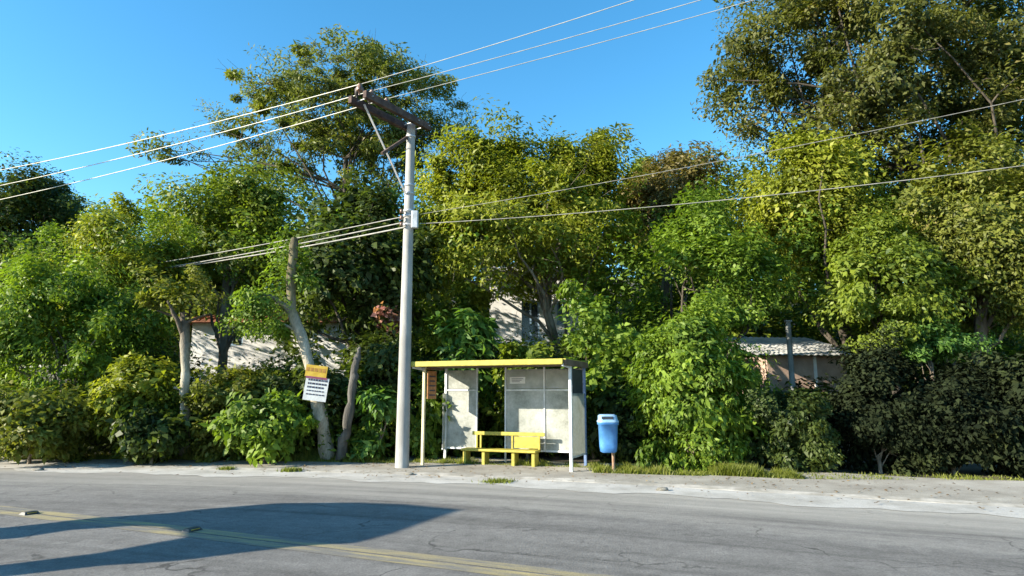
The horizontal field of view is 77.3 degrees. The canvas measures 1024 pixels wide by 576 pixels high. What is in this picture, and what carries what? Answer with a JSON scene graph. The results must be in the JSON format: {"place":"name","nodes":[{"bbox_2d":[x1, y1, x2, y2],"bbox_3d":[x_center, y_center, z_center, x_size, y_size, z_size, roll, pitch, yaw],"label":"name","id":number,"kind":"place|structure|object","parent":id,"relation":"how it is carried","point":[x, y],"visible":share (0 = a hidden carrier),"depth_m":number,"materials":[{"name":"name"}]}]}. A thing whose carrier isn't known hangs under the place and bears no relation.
{"place":"outdoors","nodes":[
{"label":"outdoors","id":0,"kind":"place"},
{"bbox_2d":[0,468,1023,575],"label":"road","id":1,"kind":"structure","parent":0,"point":[637,534],"depth_m":7.76,"materials":[{"name":"grey asphalt"}]},
{"bbox_2d":[0,510,550,575],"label":"road marking","id":2,"kind":"object","parent":1,"relation":"on","point":[491,571],"visible":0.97,"depth_m":6.94,"materials":[{"name":"yellow paint"}]},
{"bbox_2d":[19,510,39,515],"bbox_3d":[-6.687,3.114,8.871,0.140,0.034,0.200,-4,-10,23],"label":"road stud","id":3,"kind":"object","parent":2,"relation":"on","point":[29,512],"visible":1,"depth_m":8.83,"materials":[{"name":"plastic"}]},
{"bbox_2d":[0,505,613,575],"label":"road marking","id":4,"kind":"object","parent":1,"relation":"on","point":[408,554],"visible":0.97,"depth_m":6.98,"materials":[{"name":"yellow paint"}]},
{"bbox_2d":[181,526,202,532],"bbox_3d":[-3.895,2.936,7.794,0.140,0.034,0.200,-4,-10,23],"label":"road stud","id":5,"kind":"object","parent":4,"relation":"on","point":[193,529],"visible":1,"depth_m":7.75,"materials":[{"name":"plastic"}]},
{"bbox_2d":[0,461,1023,517],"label":"gutter","id":6,"kind":"object","parent":1,"relation":"on","point":[818,501],"visible":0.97,"depth_m":11.36,"materials":[{"name":"concrete"}]},
{"bbox_2d":[31,468,43,470],"bbox_3d":[-10.291,3.933,13.891,0.235,0.063,0.166,0,-9,0],"label":"stone","id":7,"kind":"object","parent":6,"relation":"on","point":[37,469],"visible":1,"depth_m":13.84,"materials":[{"name":"white stone"}]},
{"bbox_2d":[216,465,236,469],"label":"weed tuft","id":8,"kind":"object","parent":6,"relation":"on","point":[229,467],"visible":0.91,"depth_m":14.01,"materials":[{"name":"green plant"}]},
{"bbox_2d":[277,466,303,471],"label":"weed tuft","id":9,"kind":"object","parent":6,"relation":"on","point":[289,469],"visible":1,"depth_m":13.67,"materials":[{"name":"green plant"}]},
{"bbox_2d":[471,477,517,484],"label":"weed tuft","id":10,"kind":"object","parent":6,"relation":"on","point":[498,480],"visible":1,"depth_m":11.99,"materials":[{"name":"green plant"}]},
{"bbox_2d":[656,487,667,490],"bbox_3d":[2.593,3.457,11.006,0.202,0.063,0.164,5,-11,-29],"label":"stone","id":11,"kind":"object","parent":6,"relation":"on","point":[662,488],"visible":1,"depth_m":10.97,"materials":[{"name":"white stone"}]},
{"bbox_2d":[0,0,1023,279],"label":"sky","id":12,"kind":"structure","parent":0,"point":[77,76],"materials":[{"name":"blue"}]},
{"bbox_2d":[9,279,1023,480],"bbox_3d":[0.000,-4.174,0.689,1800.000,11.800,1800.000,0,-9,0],"label":"ground","id":13,"kind":"structure","parent":0,"point":[973,469],"depth_m":15.50,"materials":[{"name":"soil"}]},
{"bbox_2d":[0,147,91,279],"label":"dark tree","id":14,"kind":"object","parent":13,"relation":"on","point":[13,210],"visible":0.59,"depth_m":30.91,"materials":[{"name":"green plant"}]},
{"bbox_2d":[0,379,114,464],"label":"shrub","id":15,"kind":"object","parent":13,"relation":"on","point":[36,424],"visible":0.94,"depth_m":14.59,"materials":[{"name":"green plant"}]},
{"bbox_2d":[0,242,194,398],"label":"slim tree","id":16,"kind":"object","parent":13,"relation":"on","point":[29,297],"visible":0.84,"depth_m":16.55,"materials":[{"name":"green plant"}]},
{"bbox_2d":[6,191,214,444],"bbox_3d":[-12.820,0.956,20.712,5.740,8.562,6.097,5,-10,-26],"label":"feathery tree","id":17,"kind":"object","parent":13,"relation":"on","point":[90,228],"visible":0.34,"depth_m":20.19,"materials":[{"name":"green plant"}]},
{"bbox_2d":[80,350,197,461],"bbox_3d":[-9.138,3.020,15.752,2.556,3.023,2.430,5,-11,-30],"label":"shrub","id":18,"kind":"object","parent":13,"relation":"on","point":[134,379],"visible":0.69,"depth_m":15.26,"materials":[{"name":"green plant"}]},
{"bbox_2d":[104,399,197,464],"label":"shrub","id":19,"kind":"object","parent":13,"relation":"on","point":[143,435],"visible":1,"depth_m":14.56,"materials":[{"name":"green plant"}]},
{"bbox_2d":[126,262,233,455],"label":"pollarded tree","id":20,"kind":"object","parent":13,"relation":"on","point":[183,320],"visible":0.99,"depth_m":15.61,"materials":[{"name":"green plant"}]},
{"bbox_2d":[131,147,312,382],"bbox_3d":[-10.124,0.004,23.106,6.419,10.705,6.415,0,-9,0],"label":"feathery tree","id":21,"kind":"object","parent":13,"relation":"on","point":[262,205],"visible":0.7,"depth_m":22.22,"materials":[{"name":"green plant"}]},
{"bbox_2d":[173,358,279,462],"bbox_3d":[-6.877,3.171,16.010,2.618,2.809,2.784,0,-9,0],"label":"shrub","id":22,"kind":"object","parent":13,"relation":"on","point":[206,396],"visible":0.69,"depth_m":15.37,"materials":[{"name":"green plant"}]},
{"bbox_2d":[198,387,319,467],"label":"shrub","id":23,"kind":"object","parent":13,"relation":"on","point":[264,426],"visible":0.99,"depth_m":14.70,"materials":[{"name":"green plant"}]},
{"bbox_2d":[189,310,351,386],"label":"white house","id":24,"kind":"structure","parent":13,"relation":"on","point":[207,347],"depth_m":25.94,"materials":[{"name":"paint"}]},
{"bbox_2d":[228,329,242,345],"bbox_3d":[-11.397,2.026,26.119,0.908,0.663,0.080,0,-9,0],"label":"window","id":25,"kind":"structure","parent":24,"relation":"in","point":[240,340],"depth_m":26.12,"materials":[{"name":"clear glass"}]},
{"bbox_2d":[214,237,335,459],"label":"leaning tree","id":26,"kind":"object","parent":13,"relation":"on","point":[251,305],"visible":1,"depth_m":15.62,"materials":[{"name":"green plant"}]},
{"bbox_2d":[302,364,328,401],"bbox_3d":[-4.679,2.273,15.294,0.602,0.899,0.030,1,-9,-8],"label":"signboard","id":27,"kind":"object","parent":26,"relation":"attached to","point":[316,385],"visible":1,"depth_m":15.29,"materials":[{"name":"white paper"}]},
{"bbox_2d":[125,23,487,297],"bbox_3d":[-8.447,-2.777,25.784,15.100,15.954,7.862,0,-9,0],"label":"airy tree","id":28,"kind":"object","parent":13,"relation":"on","point":[356,143],"visible":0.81,"depth_m":25.57,"materials":[{"name":"green plant"}]},
{"bbox_2d":[259,350,357,445],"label":"shrub","id":29,"kind":"object","parent":13,"relation":"on","point":[284,383],"visible":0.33,"depth_m":15.94,"materials":[{"name":"green plant"}]},
{"bbox_2d":[335,347,360,460],"bbox_3d":[-4.008,2.827,15.452,0.669,2.819,0.429,-6,-11,31],"label":"dead stump","id":30,"kind":"object","parent":13,"relation":"on","point":[345,435],"visible":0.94,"depth_m":15.25,"materials":[{"name":"grey wood"}]},
{"bbox_2d":[246,161,454,389],"bbox_3d":[-4.714,0.606,19.402,6.166,9.019,5.454,0,-9,0],"label":"dark broadleaf tree","id":31,"kind":"object","parent":13,"relation":"on","point":[362,279],"visible":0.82,"depth_m":18.51,"materials":[{"name":"green plant"}]},
{"bbox_2d":[343,378,396,462],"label":"shrub","id":32,"kind":"object","parent":13,"relation":"on","point":[381,404],"visible":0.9,"depth_m":15.33,"materials":[{"name":"green plant"}]},
{"bbox_2d":[344,330,422,449],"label":"tall shrub","id":33,"kind":"object","parent":13,"relation":"on","point":[381,359],"visible":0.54,"depth_m":16.74,"materials":[{"name":"green plant"}]},
{"bbox_2d":[371,301,399,340],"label":"flowering shrub","id":34,"kind":"object","parent":13,"relation":"on","point":[394,317],"visible":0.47,"depth_m":18.10,"materials":[{"name":"pink plant"}]},
{"bbox_2d":[0,361,793,462],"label":"creepers","id":35,"kind":"object","parent":13,"relation":"on","point":[356,432],"visible":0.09,"depth_m":15.87,"materials":[{"name":"green plant"}]},
{"bbox_2d":[390,358,451,458],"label":"shrub","id":36,"kind":"object","parent":13,"relation":"on","point":[433,433],"visible":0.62,"depth_m":16.01,"materials":[{"name":"green plant"}]},
{"bbox_2d":[422,306,507,457],"bbox_3d":[-1.268,2.656,17.228,2.639,4.320,2.777,0,-9,0],"label":"tall shrub","id":37,"kind":"object","parent":13,"relation":"on","point":[469,334],"visible":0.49,"depth_m":17.18,"materials":[{"name":"green plant"}]},
{"bbox_2d":[0,135,1022,393],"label":"hillside woods","id":38,"kind":"object","parent":13,"relation":"on","point":[800,327],"visible":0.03,"depth_m":28.14,"materials":[{"name":"green plant"}]},
{"bbox_2d":[0,181,1023,392],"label":"understorey","id":39,"kind":"object","parent":13,"relation":"on","point":[648,307],"visible":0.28,"depth_m":19.95,"materials":[{"name":"green plant"}]},
{"bbox_2d":[0,459,1023,507],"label":"kerb","id":40,"kind":"structure","parent":13,"relation":"on","point":[917,499],"depth_m":11.94,"materials":[{"name":"concrete"}]},
{"bbox_2d":[1,447,1023,503],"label":"footpath","id":41,"kind":"structure","parent":13,"relation":"on","point":[985,488],"depth_m":12.22,"materials":[{"name":"grey concrete"}]},
{"bbox_2d":[6,358,85,449],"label":"garden wall","id":42,"kind":"structure","parent":41,"relation":"on","point":[49,376],"depth_m":17.94,"materials":[{"name":"white paint"}]},
{"bbox_2d":[348,83,430,467],"bbox_3d":[-2.809,-0.129,14.257,0.640,8.727,2.169,-6,-11,33],"label":"utility pole","id":43,"kind":"object","parent":41,"relation":"on","point":[411,218],"visible":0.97,"depth_m":14.70,"materials":[{"name":"concrete"}]},
{"bbox_2d":[0,84,357,170],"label":"power line","id":44,"kind":"object","parent":43,"relation":"attached to","point":[188,128],"visible":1,"depth_m":16.13,"materials":[{"name":"metal"}]},
{"bbox_2d":[0,93,362,185],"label":"power line","id":45,"kind":"object","parent":43,"relation":"attached to","point":[187,141],"visible":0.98,"depth_m":16.60,"materials":[{"name":"metal"}]},
{"bbox_2d":[0,103,371,199],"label":"power line","id":46,"kind":"object","parent":43,"relation":"attached to","point":[187,154],"visible":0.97,"depth_m":17.23,"materials":[{"name":"metal"}]},
{"bbox_2d":[3,216,404,283],"bbox_3d":[-13.300,-0.858,21.632,25.299,0.622,0.024,-6,-11,31],"label":"cable","id":47,"kind":"object","parent":43,"relation":"attached to","point":[286,240],"visible":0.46,"depth_m":16.92,"materials":[{"name":"grey metal"}]},
{"bbox_2d":[164,222,404,267],"bbox_3d":[-12.706,-0.757,21.616,24.300,0.676,0.030,-6,-11,32],"label":"cable","id":48,"kind":"object","parent":43,"relation":"attached to","point":[288,245],"visible":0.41,"depth_m":16.91,"materials":[{"name":"grey metal"}]},
{"bbox_2d":[167,227,404,268],"bbox_3d":[-11.146,-0.877,20.724,20.710,0.827,0.038,-6,-11,33],"label":"cable","id":49,"kind":"object","parent":43,"relation":"attached to","point":[300,247],"visible":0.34,"depth_m":16.76,"materials":[{"name":"grey metal"}]},
{"bbox_2d":[362,0,632,83],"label":"power line","id":50,"kind":"object","parent":43,"relation":"attached to","point":[499,42],"visible":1,"depth_m":13.22,"materials":[{"name":"metal"}]},
{"bbox_2d":[374,0,700,90],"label":"power line","id":51,"kind":"object","parent":43,"relation":"attached to","point":[540,45],"visible":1,"depth_m":13.72,"materials":[{"name":"metal"}]},
{"bbox_2d":[388,0,753,98],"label":"power line","id":52,"kind":"object","parent":43,"relation":"attached to","point":[574,49],"visible":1,"depth_m":14.15,"materials":[{"name":"metal"}]},
{"bbox_2d":[419,165,1023,223],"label":"cable","id":53,"kind":"object","parent":43,"relation":"attached to","point":[735,198],"visible":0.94,"depth_m":12.94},
{"bbox_2d":[419,99,1023,214],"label":"cable","id":54,"kind":"object","parent":43,"relation":"attached to","point":[737,157],"visible":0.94,"depth_m":13.02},
{"bbox_2d":[411,358,587,471],"bbox_3d":[-0.336,2.956,14.562,3.836,2.538,1.800,-4,-10,22],"label":"bus shelter","id":55,"kind":"object","parent":41,"relation":"on","point":[550,404],"visible":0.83,"depth_m":15.04,"materials":[{"name":"yellow paint"}]},
{"bbox_2d":[461,431,544,466],"bbox_3d":[-0.220,3.699,14.732,1.936,0.736,0.412,-4,-10,22],"label":"bench","id":56,"kind":"object","parent":41,"relation":"on","point":[532,443],"visible":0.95,"depth_m":14.73,"materials":[{"name":"yellow paint"}]},
{"bbox_2d":[4,458,1023,511],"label":"fallen leaves","id":57,"kind":"object","parent":41,"relation":"on","point":[579,470],"visible":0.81,"depth_m":12.42,"materials":[{"name":"brown plant"}]},
{"bbox_2d":[14,436,1023,480],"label":"grass","id":58,"kind":"structure","parent":41,"relation":"on","point":[724,468],"depth_m":13.23,"materials":[{"name":"green plant"}]},
{"bbox_2d":[597,414,618,470],"bbox_3d":[1.986,3.264,13.212,0.440,1.290,0.437,0,-9,0],"label":"litter bin","id":59,"kind":"object","parent":41,"relation":"on","point":[608,424],"visible":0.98,"depth_m":13.09,"materials":[{"name":"plastic"}]},
{"bbox_2d":[18,314,1023,457],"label":"undergrowth","id":60,"kind":"object","parent":13,"relation":"on","point":[289,364],"visible":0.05,"depth_m":18.38,"materials":[{"name":"green plant"}]},
{"bbox_2d":[391,93,655,357],"bbox_3d":[0.033,-0.381,20.547,9.162,11.270,6.097,0,-9,0],"label":"spiky tree","id":61,"kind":"object","parent":13,"relation":"on","point":[492,165],"visible":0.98,"depth_m":19.94,"materials":[{"name":"green plant"}]},
{"bbox_2d":[483,266,578,391],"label":"arcaded house","id":62,"kind":"structure","parent":13,"relation":"on","point":[503,313],"depth_m":23.16,"materials":[{"name":"white paint"}]},
{"bbox_2d":[522,301,539,341],"bbox_3d":[0.673,1.211,23.213,0.646,1.479,0.080,0,-9,0],"label":"window","id":63,"kind":"structure","parent":62,"relation":"in","point":[526,322],"depth_m":23.21,"materials":[{"name":"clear glass"}]},
{"bbox_2d":[557,301,569,324],"bbox_3d":[1.856,0.915,23.261,0.460,0.879,0.080,0,-9,0],"label":"window","id":64,"kind":"structure","parent":62,"relation":"in","point":[559,305],"depth_m":23.25,"materials":[{"name":"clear glass"}]},
{"bbox_2d":[478,337,586,458],"bbox_3d":[0.458,2.986,16.953,3.077,3.483,2.783,-9,-13,43],"label":"tall shrub","id":65,"kind":"object","parent":13,"relation":"on","point":[510,350],"visible":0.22,"depth_m":16.73,"materials":[{"name":"green plant"}]},
{"bbox_2d":[523,278,644,457],"bbox_3d":[2.024,2.210,16.822,3.233,4.982,3.474,6,-11,-31],"label":"tall shrub","id":66,"kind":"object","parent":13,"relation":"on","point":[601,371],"visible":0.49,"depth_m":16.21,"materials":[{"name":"green plant"}]},
{"bbox_2d":[587,372,679,463],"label":"shrub","id":67,"kind":"object","parent":13,"relation":"on","point":[627,447],"visible":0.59,"depth_m":15.11,"materials":[{"name":"green plant"}]},
{"bbox_2d":[603,140,746,331],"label":"brownish tree","id":68,"kind":"object","parent":13,"relation":"on","point":[660,190],"visible":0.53,"depth_m":22.87,"materials":[{"name":"green plant"}]},
{"bbox_2d":[616,282,781,471],"bbox_3d":[4.160,2.061,14.457,3.060,4.487,3.230,8,-12,-40],"label":"tall shrub","id":69,"kind":"object","parent":13,"relation":"on","point":[689,397],"visible":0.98,"depth_m":13.76,"materials":[{"name":"green plant"}]},
{"bbox_2d":[630,175,806,458],"bbox_3d":[5.569,0.738,17.364,4.410,8.107,3.759,0,-9,0],"label":"drooping tree","id":70,"kind":"object","parent":13,"relation":"on","point":[701,245],"visible":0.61,"depth_m":16.99,"materials":[{"name":"green plant"}]},
{"bbox_2d":[721,386,846,472],"bbox_3d":[5.914,3.208,14.105,2.497,2.105,2.705,0,-9,0],"label":"shrub","id":71,"kind":"object","parent":13,"relation":"on","point":[796,418],"visible":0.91,"depth_m":13.28,"materials":[{"name":"green plant"}]},
{"bbox_2d":[726,337,850,450],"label":"shed","id":72,"kind":"structure","parent":13,"relation":"on","point":[814,367],"depth_m":18.91,"materials":[{"name":"beige paint"}]},
{"bbox_2d":[784,320,795,389],"bbox_3d":[7.625,2.562,17.415,0.170,3.383,0.170,0,-9,0],"label":"garden post","id":73,"kind":"object","parent":13,"relation":"on","point":[790,354],"visible":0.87,"depth_m":17.49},
{"bbox_2d":[693,98,916,369],"bbox_3d":[9.566,-0.335,20.466,6.079,11.161,6.695,6,-11,-32],"label":"round crowned tree","id":74,"kind":"object","parent":13,"relation":"on","point":[822,164],"visible":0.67,"depth_m":19.17,"materials":[{"name":"green plant"}]},
{"bbox_2d":[690,0,1023,360],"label":"tall dark tree","id":75,"kind":"object","parent":13,"relation":"on","point":[932,33],"visible":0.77,"depth_m":20.53,"materials":[{"name":"green plant"}]},
{"bbox_2d":[791,193,993,395],"bbox_3d":[9.813,1.122,16.606,4.633,7.075,4.004,0,-9,0],"label":"overhanging tree","id":76,"kind":"object","parent":13,"relation":"on","point":[861,299],"visible":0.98,"depth_m":16.28,"materials":[{"name":"green plant"}]},
{"bbox_2d":[824,325,980,475],"bbox_3d":[8.244,2.521,13.899,2.870,3.411,2.443,-3,-10,16],"label":"shrub","id":77,"kind":"object","parent":13,"relation":"on","point":[880,433],"visible":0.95,"depth_m":13.40,"materials":[{"name":"green plant"}]},
{"bbox_2d":[869,116,1023,370],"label":"hedge tree","id":78,"kind":"object","parent":13,"relation":"on","point":[980,227],"visible":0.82,"depth_m":17.14,"materials":[{"name":"green plant"}]},
{"bbox_2d":[894,311,1002,379],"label":"shrub","id":79,"kind":"object","parent":13,"relation":"on","point":[941,348],"visible":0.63,"depth_m":15.70,"materials":[{"name":"green plant"}]},
{"bbox_2d":[889,358,1023,474],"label":"shrub","id":80,"kind":"object","parent":13,"relation":"on","point":[980,440],"visible":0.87,"depth_m":12.83,"materials":[{"name":"green plant"}]},
{"bbox_2d":[952,349,1023,476],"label":"shrub","id":81,"kind":"object","parent":13,"relation":"on","point":[1008,375],"visible":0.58,"depth_m":13.08,"materials":[{"name":"green plant"}]}
]}

